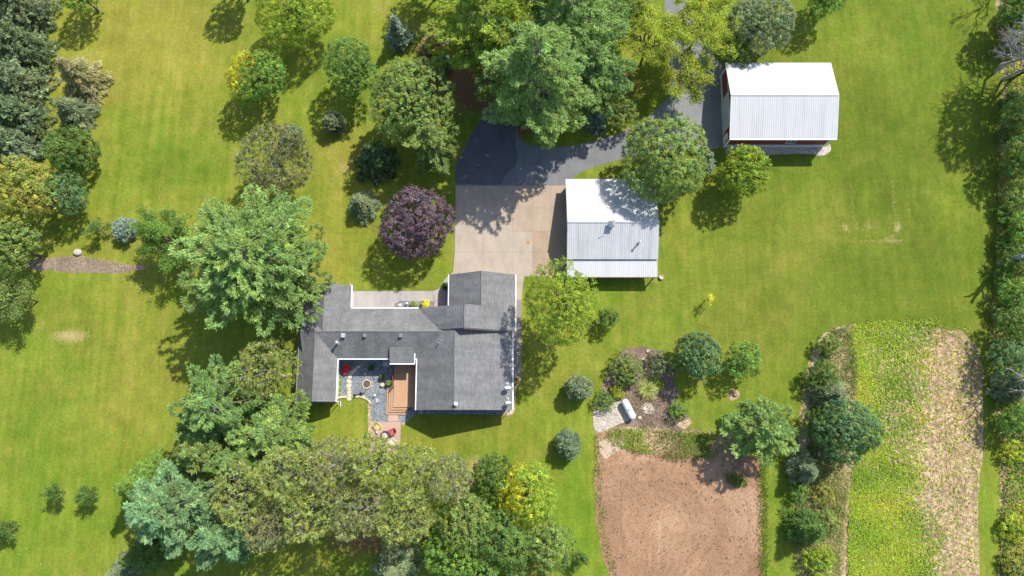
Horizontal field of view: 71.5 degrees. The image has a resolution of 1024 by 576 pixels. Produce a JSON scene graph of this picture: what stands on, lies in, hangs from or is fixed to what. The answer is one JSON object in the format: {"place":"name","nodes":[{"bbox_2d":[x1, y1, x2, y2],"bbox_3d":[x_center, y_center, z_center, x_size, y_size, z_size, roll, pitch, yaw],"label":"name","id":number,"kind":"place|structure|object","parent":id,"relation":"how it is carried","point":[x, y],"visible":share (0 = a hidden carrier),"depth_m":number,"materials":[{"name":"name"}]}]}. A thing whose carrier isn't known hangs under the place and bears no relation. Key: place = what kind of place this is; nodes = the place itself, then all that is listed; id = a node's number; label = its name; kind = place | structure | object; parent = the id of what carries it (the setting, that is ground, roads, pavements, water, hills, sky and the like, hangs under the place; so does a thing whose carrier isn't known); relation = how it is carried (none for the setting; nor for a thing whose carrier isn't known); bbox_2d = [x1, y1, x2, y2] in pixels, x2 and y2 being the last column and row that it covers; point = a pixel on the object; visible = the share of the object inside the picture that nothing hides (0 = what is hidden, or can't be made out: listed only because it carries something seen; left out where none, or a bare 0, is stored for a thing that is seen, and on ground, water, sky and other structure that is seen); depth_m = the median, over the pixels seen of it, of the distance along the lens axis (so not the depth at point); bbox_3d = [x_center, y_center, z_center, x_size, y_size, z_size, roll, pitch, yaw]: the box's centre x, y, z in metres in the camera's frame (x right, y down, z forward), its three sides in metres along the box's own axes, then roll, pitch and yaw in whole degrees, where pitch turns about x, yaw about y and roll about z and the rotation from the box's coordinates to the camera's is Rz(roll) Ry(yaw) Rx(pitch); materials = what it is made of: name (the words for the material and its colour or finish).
{"place":"outdoors","nodes":[
{"label":"outdoors","id":0,"kind":"place"},
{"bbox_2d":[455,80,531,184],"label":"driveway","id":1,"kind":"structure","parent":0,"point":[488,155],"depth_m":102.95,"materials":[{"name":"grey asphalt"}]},
{"bbox_2d":[0,0,1002,575],"bbox_3d":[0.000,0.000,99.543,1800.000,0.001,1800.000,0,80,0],"label":"ground","id":2,"kind":"structure","parent":0,"point":[884,210],"depth_m":100.26,"materials":[{"name":"green plant"}]},
{"bbox_2d":[0,267,38,325],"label":"tree","id":3,"kind":"object","parent":2,"relation":"on","point":[15,286],"visible":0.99,"depth_m":94.03,"materials":[{"name":"green plant"}]},
{"bbox_2d":[0,217,42,275],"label":"tree","id":4,"kind":"object","parent":2,"relation":"on","point":[14,229],"visible":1,"depth_m":92.65,"materials":[{"name":"green plant"}]},
{"bbox_2d":[0,126,49,175],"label":"spruce tree","id":5,"kind":"object","parent":2,"relation":"on","point":[11,139],"visible":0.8,"depth_m":99.47,"materials":[{"name":"green plant"}]},
{"bbox_2d":[0,91,57,151],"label":"spruce tree","id":6,"kind":"object","parent":2,"relation":"on","point":[9,109],"visible":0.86,"depth_m":100.81,"materials":[{"name":"green plant"}]},
{"bbox_2d":[0,155,60,225],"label":"tree","id":7,"kind":"object","parent":2,"relation":"on","point":[29,198],"visible":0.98,"depth_m":93.03,"materials":[{"name":"green plant"}]},
{"bbox_2d":[0,14,61,84],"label":"spruce tree","id":8,"kind":"object","parent":2,"relation":"on","point":[16,39],"visible":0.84,"depth_m":102.01,"materials":[{"name":"green plant"}]},
{"bbox_2d":[0,58,61,121],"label":"spruce tree","id":9,"kind":"object","parent":2,"relation":"on","point":[11,74],"visible":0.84,"depth_m":101.17,"materials":[{"name":"green plant"}]},
{"bbox_2d":[0,0,62,50],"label":"spruce tree","id":10,"kind":"object","parent":2,"relation":"on","point":[20,11],"visible":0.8,"depth_m":103.61,"materials":[{"name":"green plant"}]},
{"bbox_2d":[40,170,89,214],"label":"round tree","id":11,"kind":"object","parent":2,"relation":"on","point":[70,197],"visible":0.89,"depth_m":96.35,"materials":[{"name":"green plant"}]},
{"bbox_2d":[40,125,101,173],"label":"round tree","id":12,"kind":"object","parent":2,"relation":"on","point":[64,137],"visible":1,"depth_m":97.74,"materials":[{"name":"green plant"}]},
{"bbox_2d":[54,94,101,134],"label":"conifer tree","id":13,"kind":"object","parent":2,"relation":"on","point":[70,108],"visible":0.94,"depth_m":101.77,"materials":[{"name":"green plant"}]},
{"bbox_2d":[22,256,144,272],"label":"mulch bed","id":14,"kind":"object","parent":2,"relation":"on","point":[74,264],"visible":1,"depth_m":100.10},
{"bbox_2d":[55,56,114,106],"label":"feathery conifer","id":15,"kind":"object","parent":2,"relation":"on","point":[75,71],"visible":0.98,"depth_m":102.07,"materials":[{"name":"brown plant"}]},
{"bbox_2d":[120,537,175,572],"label":"dark conifer","id":16,"kind":"object","parent":2,"relation":"on","point":[146,556],"visible":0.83,"depth_m":89.34,"materials":[{"name":"green plant"}]},
{"bbox_2d":[112,447,187,510],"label":"larch tree","id":17,"kind":"object","parent":2,"relation":"on","point":[147,469],"visible":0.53,"depth_m":89.37,"materials":[{"name":"green plant"}]},
{"bbox_2d":[126,204,199,273],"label":"airy tree","id":18,"kind":"object","parent":2,"relation":"on","point":[158,229],"visible":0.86,"depth_m":93.83,"materials":[{"name":"green plant"}]},
{"bbox_2d":[122,458,231,558],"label":"white pine","id":19,"kind":"object","parent":2,"relation":"on","point":[178,506],"visible":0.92,"depth_m":81.44,"materials":[{"name":"grey plant"}]},
{"bbox_2d":[171,415,238,487],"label":"white pine","id":20,"kind":"object","parent":2,"relation":"on","point":[189,449],"visible":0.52,"depth_m":85.91,"materials":[{"name":"grey plant"}]},
{"bbox_2d":[167,354,271,452],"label":"white pine","id":21,"kind":"object","parent":2,"relation":"on","point":[225,413],"visible":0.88,"depth_m":85.79,"materials":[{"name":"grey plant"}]},
{"bbox_2d":[184,503,270,571],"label":"white pine","id":22,"kind":"object","parent":2,"relation":"on","point":[218,539],"visible":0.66,"depth_m":83.25,"materials":[{"name":"grey plant"}]},
{"bbox_2d":[201,438,276,490],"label":"white pine","id":23,"kind":"object","parent":2,"relation":"on","point":[232,454],"visible":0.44,"depth_m":85.55,"materials":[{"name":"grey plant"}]},
{"bbox_2d":[209,458,277,533],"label":"red pine","id":24,"kind":"object","parent":2,"relation":"on","point":[246,475],"visible":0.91,"depth_m":81.99,"materials":[{"name":"grey plant"}]},
{"bbox_2d":[168,183,334,337],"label":"white pine","id":25,"kind":"object","parent":2,"relation":"on","point":[242,266],"visible":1,"depth_m":85.98,"materials":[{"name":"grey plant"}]},
{"bbox_2d":[223,48,286,106],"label":"maple tree","id":26,"kind":"object","parent":2,"relation":"on","point":[259,76],"visible":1,"depth_m":98.07,"materials":[{"name":"green plant"}]},
{"bbox_2d":[224,334,302,407],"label":"red pine","id":27,"kind":"object","parent":2,"relation":"on","point":[273,371],"visible":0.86,"depth_m":88.15,"materials":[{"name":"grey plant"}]},
{"bbox_2d":[241,498,299,557],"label":"red pine","id":28,"kind":"object","parent":2,"relation":"on","point":[278,522],"visible":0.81,"depth_m":82.52,"materials":[{"name":"grey plant"}]},
{"bbox_2d":[224,385,322,486],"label":"white pine","id":29,"kind":"object","parent":2,"relation":"on","point":[265,421],"visible":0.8,"depth_m":87.42,"materials":[{"name":"grey plant"}]},
{"bbox_2d":[234,121,313,196],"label":"red pine","id":30,"kind":"object","parent":2,"relation":"on","point":[271,153],"visible":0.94,"depth_m":94.34,"materials":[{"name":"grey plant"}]},
{"bbox_2d":[251,446,323,509],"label":"red pine","id":31,"kind":"object","parent":2,"relation":"on","point":[285,478],"visible":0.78,"depth_m":81.40,"materials":[{"name":"grey plant"}]},
{"bbox_2d":[252,0,337,54],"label":"broadleaf tree","id":32,"kind":"object","parent":2,"relation":"on","point":[298,15],"visible":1,"depth_m":99.05,"materials":[{"name":"green plant"}]},
{"bbox_2d":[280,483,340,544],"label":"red pine","id":33,"kind":"object","parent":2,"relation":"on","point":[318,530],"visible":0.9,"depth_m":81.47,"materials":[{"name":"grey plant"}]},
{"bbox_2d":[297,434,365,498],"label":"red pine","id":34,"kind":"object","parent":2,"relation":"on","point":[339,460],"visible":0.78,"depth_m":82.13,"materials":[{"name":"grey plant"}]},
{"bbox_2d":[321,36,379,98],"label":"maple tree","id":35,"kind":"object","parent":2,"relation":"on","point":[348,69],"visible":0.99,"depth_m":97.05,"materials":[{"name":"green plant"}]},
{"bbox_2d":[324,472,390,541],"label":"red pine","id":36,"kind":"object","parent":2,"relation":"on","point":[337,517],"visible":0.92,"depth_m":81.65,"materials":[{"name":"grey plant"}]},
{"bbox_2d":[348,189,382,226],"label":"shaded shrub","id":37,"kind":"object","parent":2,"relation":"on","point":[362,204],"visible":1,"depth_m":100.13,"materials":[{"name":"green plant"}]},
{"bbox_2d":[339,431,407,495],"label":"red pine","id":38,"kind":"object","parent":2,"relation":"on","point":[376,464],"visible":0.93,"depth_m":81.83,"materials":[{"name":"grey plant"}]},
{"bbox_2d":[352,139,400,185],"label":"spruce tree","id":39,"kind":"object","parent":2,"relation":"on","point":[371,158],"visible":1,"depth_m":100.39,"materials":[{"name":"green plant"}]},
{"bbox_2d":[339,360,417,422],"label":"gravel bed","id":40,"kind":"object","parent":2,"relation":"on","point":[378,408],"visible":0.36,"depth_m":97.16,"materials":[{"name":"grey gravel"}]},
{"bbox_2d":[386,362,415,414],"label":"deck","id":41,"kind":"structure","parent":40,"relation":"on","point":[400,400],"depth_m":96.48,"materials":[{"name":"brown wood"}]},
{"bbox_2d":[368,539,424,575],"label":"feathery conifer","id":42,"kind":"object","parent":2,"relation":"on","point":[397,562],"visible":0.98,"depth_m":90.19,"materials":[{"name":"green plant"}]},
{"bbox_2d":[384,14,415,54],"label":"blue spruce","id":43,"kind":"object","parent":2,"relation":"on","point":[397,31],"visible":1,"depth_m":104.05,"materials":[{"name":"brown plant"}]},
{"bbox_2d":[353,273,452,307],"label":"front walk","id":44,"kind":"structure","parent":2,"relation":"on","point":[386,299],"depth_m":99.28,"materials":[{"name":"concrete"}]},
{"bbox_2d":[295,271,515,413],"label":"house","id":45,"kind":"structure","parent":2,"relation":"on","point":[458,348],"depth_m":93.54,"materials":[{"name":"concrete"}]},
{"bbox_2d":[376,486,437,549],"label":"red pine","id":46,"kind":"object","parent":2,"relation":"on","point":[400,527],"visible":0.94,"depth_m":81.76,"materials":[{"name":"grey plant"}]},
{"bbox_2d":[367,56,458,143],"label":"oak tree","id":47,"kind":"object","parent":2,"relation":"on","point":[416,104],"visible":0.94,"depth_m":92.68,"materials":[{"name":"green plant"}]},
{"bbox_2d":[377,184,455,259],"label":"purple maple","id":48,"kind":"object","parent":2,"relation":"on","point":[415,225],"visible":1,"depth_m":93.96,"materials":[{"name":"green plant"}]},
{"bbox_2d":[385,440,449,509],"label":"red pine","id":49,"kind":"object","parent":2,"relation":"on","point":[422,475],"visible":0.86,"depth_m":81.75,"materials":[{"name":"grey plant"}]},
{"bbox_2d":[401,110,460,174],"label":"pine tree","id":50,"kind":"object","parent":2,"relation":"on","point":[442,142],"visible":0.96,"depth_m":94.49,"materials":[{"name":"plant"}]},
{"bbox_2d":[422,451,474,505],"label":"red pine","id":51,"kind":"object","parent":2,"relation":"on","point":[462,469],"visible":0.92,"depth_m":82.12,"materials":[{"name":"grey plant"}]},
{"bbox_2d":[420,521,477,575],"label":"broadleaf tree","id":52,"kind":"object","parent":2,"relation":"on","point":[448,550],"visible":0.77,"depth_m":85.64,"materials":[{"name":"green plant"}]},
{"bbox_2d":[433,486,493,556],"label":"broadleaf tree","id":53,"kind":"object","parent":2,"relation":"on","point":[459,513],"visible":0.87,"depth_m":85.63,"materials":[{"name":"green plant"}]},
{"bbox_2d":[420,0,541,95],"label":"white pine","id":54,"kind":"object","parent":2,"relation":"on","point":[459,17],"visible":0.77,"depth_m":90.75,"materials":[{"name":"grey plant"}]},
{"bbox_2d":[470,452,514,499],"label":"broadleaf tree","id":55,"kind":"object","parent":2,"relation":"on","point":[488,474],"visible":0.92,"depth_m":88.41,"materials":[{"name":"green plant"}]},
{"bbox_2d":[467,508,535,575],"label":"broadleaf tree","id":56,"kind":"object","parent":2,"relation":"on","point":[507,540],"visible":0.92,"depth_m":85.57,"materials":[{"name":"green plant"}]},
{"bbox_2d":[453,185,566,299],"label":"concrete apron","id":57,"kind":"object","parent":2,"relation":"on","point":[497,227],"visible":0.79,"depth_m":100.99,"materials":[{"name":"beige concrete"}]},
{"bbox_2d":[495,458,557,527],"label":"yellowing tree","id":58,"kind":"object","parent":2,"relation":"on","point":[526,494],"visible":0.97,"depth_m":86.99,"materials":[{"name":"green plant"}]},
{"bbox_2d":[473,15,596,149],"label":"white pine","id":59,"kind":"object","parent":2,"relation":"on","point":[518,101],"visible":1,"depth_m":87.96,"materials":[{"name":"grey plant"}]},
{"bbox_2d":[520,514,576,575],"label":"broadleaf tree","id":60,"kind":"object","parent":2,"relation":"on","point":[544,542],"visible":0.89,"depth_m":86.50,"materials":[{"name":"green plant"}]},
{"bbox_2d":[522,256,598,347],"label":"ash tree","id":61,"kind":"object","parent":2,"relation":"on","point":[561,309],"visible":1,"depth_m":87.23,"materials":[{"name":"green plant"}]},
{"bbox_2d":[553,427,581,461],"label":"blue spruce","id":62,"kind":"object","parent":2,"relation":"on","point":[567,442],"visible":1,"depth_m":93.09,"materials":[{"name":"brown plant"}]},
{"bbox_2d":[508,0,631,88],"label":"white pine","id":63,"kind":"object","parent":2,"relation":"on","point":[585,12],"visible":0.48,"depth_m":91.08,"materials":[{"name":"grey plant"}]},
{"bbox_2d":[564,374,593,401],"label":"spruce","id":64,"kind":"object","parent":2,"relation":"on","point":[583,383],"visible":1,"depth_m":93.90,"materials":[{"name":"green plant"}]},
{"bbox_2d":[569,34,638,117],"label":"white pine","id":65,"kind":"object","parent":2,"relation":"on","point":[602,83],"visible":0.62,"depth_m":93.83,"materials":[{"name":"grey plant"}]},
{"bbox_2d":[565,179,658,279],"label":"shed","id":66,"kind":"structure","parent":2,"relation":"on","point":[612,226],"depth_m":97.10,"materials":[{"name":"white metal"}]},
{"bbox_2d":[601,95,638,128],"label":"understorey tree","id":67,"kind":"object","parent":2,"relation":"on","point":[618,111],"visible":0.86,"depth_m":100.23,"materials":[{"name":"green plant"}]},
{"bbox_2d":[593,346,688,431],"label":"mulch bed","id":68,"kind":"object","parent":2,"relation":"on","point":[668,388],"visible":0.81,"depth_m":96.93,"materials":[{"name":"brown wood"}]},
{"bbox_2d":[593,401,629,431],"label":"gravel pad","id":69,"kind":"object","parent":68,"relation":"on","point":[604,421],"visible":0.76,"depth_m":96.40,"materials":[{"name":"grey gravel"}]},
{"bbox_2d":[608,350,645,385],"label":"shrub","id":70,"kind":"object","parent":68,"relation":"on","point":[627,368],"visible":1,"depth_m":95.50,"materials":[{"name":"green plant"}]},
{"bbox_2d":[616,0,684,75],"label":"locust tree","id":71,"kind":"object","parent":2,"relation":"on","point":[666,45],"visible":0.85,"depth_m":97.58,"materials":[{"name":"green plant"}]},
{"bbox_2d":[620,110,708,207],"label":"oak tree","id":72,"kind":"object","parent":2,"relation":"on","point":[656,167],"visible":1,"depth_m":93.04,"materials":[{"name":"green plant"}]},
{"bbox_2d":[650,47,717,106],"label":"locust tree","id":73,"kind":"object","parent":2,"relation":"on","point":[668,73],"visible":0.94,"depth_m":98.07,"materials":[{"name":"green plant"}]},
{"bbox_2d":[673,330,723,383],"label":"round tree","id":74,"kind":"object","parent":2,"relation":"on","point":[705,355],"visible":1,"depth_m":92.82,"materials":[{"name":"green plant"}]},
{"bbox_2d":[660,0,738,62],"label":"locust tree","id":75,"kind":"object","parent":2,"relation":"on","point":[686,34],"visible":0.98,"depth_m":98.50,"materials":[{"name":"green plant"}]},
{"bbox_2d":[715,143,772,197],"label":"broadleaf tree","id":76,"kind":"object","parent":2,"relation":"on","point":[743,173],"visible":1,"depth_m":96.03,"materials":[{"name":"green plant"}]},
{"bbox_2d":[724,340,763,380],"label":"round tree","id":77,"kind":"object","parent":2,"relation":"on","point":[747,354],"visible":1,"depth_m":93.36,"materials":[{"name":"green plant"}]},
{"bbox_2d":[719,395,800,468],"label":"honey locust","id":78,"kind":"object","parent":2,"relation":"on","point":[760,420],"visible":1,"depth_m":89.62,"materials":[{"name":"green plant"}]},
{"bbox_2d":[725,0,796,58],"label":"broadleaf tree","id":79,"kind":"object","parent":2,"relation":"on","point":[751,30],"visible":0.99,"depth_m":98.29,"materials":[{"name":"green plant"}]},
{"bbox_2d":[798,332,828,456],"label":"soil strip","id":80,"kind":"object","parent":2,"relation":"on","point":[804,441],"visible":0.49,"depth_m":96.69,"materials":[{"name":"brown soil"}]},
{"bbox_2d":[801,358,840,392],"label":"hedge bush","id":81,"kind":"object","parent":80,"relation":"on","point":[821,374],"visible":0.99,"depth_m":94.73,"materials":[{"name":"green plant"}]},
{"bbox_2d":[457,0,723,184],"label":"driveway","id":82,"kind":"structure","parent":0,"point":[537,165],"depth_m":102.90,"materials":[{"name":"grey asphalt"}]},
{"bbox_2d":[605,425,738,453],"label":"weedy ground","id":83,"kind":"structure","parent":0,"point":[724,443],"depth_m":95.92,"materials":[{"name":"soil"}]},
{"bbox_2d":[604,427,739,460],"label":"weeds","id":84,"kind":"object","parent":83,"relation":"on","point":[698,438],"visible":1,"depth_m":95.62,"materials":[{"name":"green plant"}]},
{"bbox_2d":[594,431,764,575],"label":"soil field","id":85,"kind":"structure","parent":0,"point":[687,529],"depth_m":94.19,"materials":[{"name":"brown soil"}]},
{"bbox_2d":[663,22,723,149],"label":"driveway","id":86,"kind":"structure","parent":0,"point":[707,113],"depth_m":104.27,"materials":[{"name":"grey asphalt"}]},
{"bbox_2d":[719,63,838,147],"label":"barn","id":87,"kind":"structure","parent":0,"point":[779,104],"depth_m":99.09,"materials":[{"name":"white metal"}]},
{"bbox_2d":[793,324,857,575],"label":"weedy ground","id":88,"kind":"structure","parent":0,"point":[802,407],"depth_m":95.28,"materials":[{"name":"soil"}]},
{"bbox_2d":[783,448,819,485],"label":"hedge conifer","id":89,"kind":"object","parent":88,"relation":"on","point":[803,468],"visible":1,"depth_m":93.24,"materials":[{"name":"green plant"}]},
{"bbox_2d":[779,498,829,551],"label":"hedge conifer","id":90,"kind":"object","parent":88,"relation":"on","point":[804,532],"visible":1,"depth_m":91.55,"materials":[{"name":"green plant"}]},
{"bbox_2d":[801,376,851,414],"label":"hedge conifer","id":91,"kind":"object","parent":88,"relation":"on","point":[834,393],"visible":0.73,"depth_m":94.79,"materials":[{"name":"green plant"}]},
{"bbox_2d":[796,323,860,575],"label":"weeds","id":92,"kind":"object","parent":88,"relation":"on","point":[835,473],"visible":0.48,"depth_m":94.71,"materials":[{"name":"green plant"}]},
{"bbox_2d":[810,397,884,468],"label":"hedge tree","id":93,"kind":"object","parent":88,"relation":"on","point":[847,434],"visible":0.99,"depth_m":89.05,"materials":[{"name":"green plant"}]},
{"bbox_2d":[842,320,983,575],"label":"crop field","id":94,"kind":"structure","parent":0,"point":[963,448],"depth_m":95.73,"materials":[{"name":"plant"}]},
{"bbox_2d":[846,319,983,575],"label":"bean crop","id":95,"kind":"object","parent":94,"relation":"on","point":[853,547],"visible":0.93,"depth_m":94.96,"materials":[{"name":"green plant"}]},
{"bbox_2d":[990,0,1023,575],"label":"weedy ground","id":96,"kind":"structure","parent":0,"point":[1003,474],"depth_m":98.31,"materials":[{"name":"green plant"}]},
{"bbox_2d":[985,372,1023,404],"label":"edge tree","id":97,"kind":"object","parent":96,"relation":"on","point":[1001,384],"visible":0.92,"depth_m":95.28,"materials":[{"name":"green plant"}]},
{"bbox_2d":[986,337,1023,377],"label":"edge tree","id":98,"kind":"object","parent":96,"relation":"on","point":[1010,349],"visible":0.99,"depth_m":93.40,"materials":[{"name":"green plant"}]},
{"bbox_2d":[990,0,1023,575],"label":"undergrowth","id":99,"kind":"object","parent":96,"relation":"on","point":[1015,507],"visible":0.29,"depth_m":95.86,"materials":[{"name":"green plant"}]},
{"bbox_2d":[994,276,1023,315],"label":"edge bush","id":100,"kind":"object","parent":96,"relation":"on","point":[1016,293],"visible":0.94,"depth_m":96.20,"materials":[{"name":"green plant"}]},
{"bbox_2d":[995,0,1023,38],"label":"edge tree","id":101,"kind":"object","parent":96,"relation":"on","point":[1011,17],"visible":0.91,"depth_m":100.60,"materials":[{"name":"green plant"}]},
{"bbox_2d":[995,400,1023,435],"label":"edge tree","id":102,"kind":"object","parent":96,"relation":"on","point":[1012,418],"visible":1,"depth_m":92.70,"materials":[{"name":"green plant"}]},
{"bbox_2d":[995,308,1023,345],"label":"edge tree","id":103,"kind":"object","parent":96,"relation":"on","point":[1013,328],"visible":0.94,"depth_m":94.14,"materials":[{"name":"green plant"}]},
{"bbox_2d":[998,94,1023,140],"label":"edge tree","id":104,"kind":"object","parent":96,"relation":"on","point":[1016,123],"visible":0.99,"depth_m":98.52,"materials":[{"name":"green plant"}]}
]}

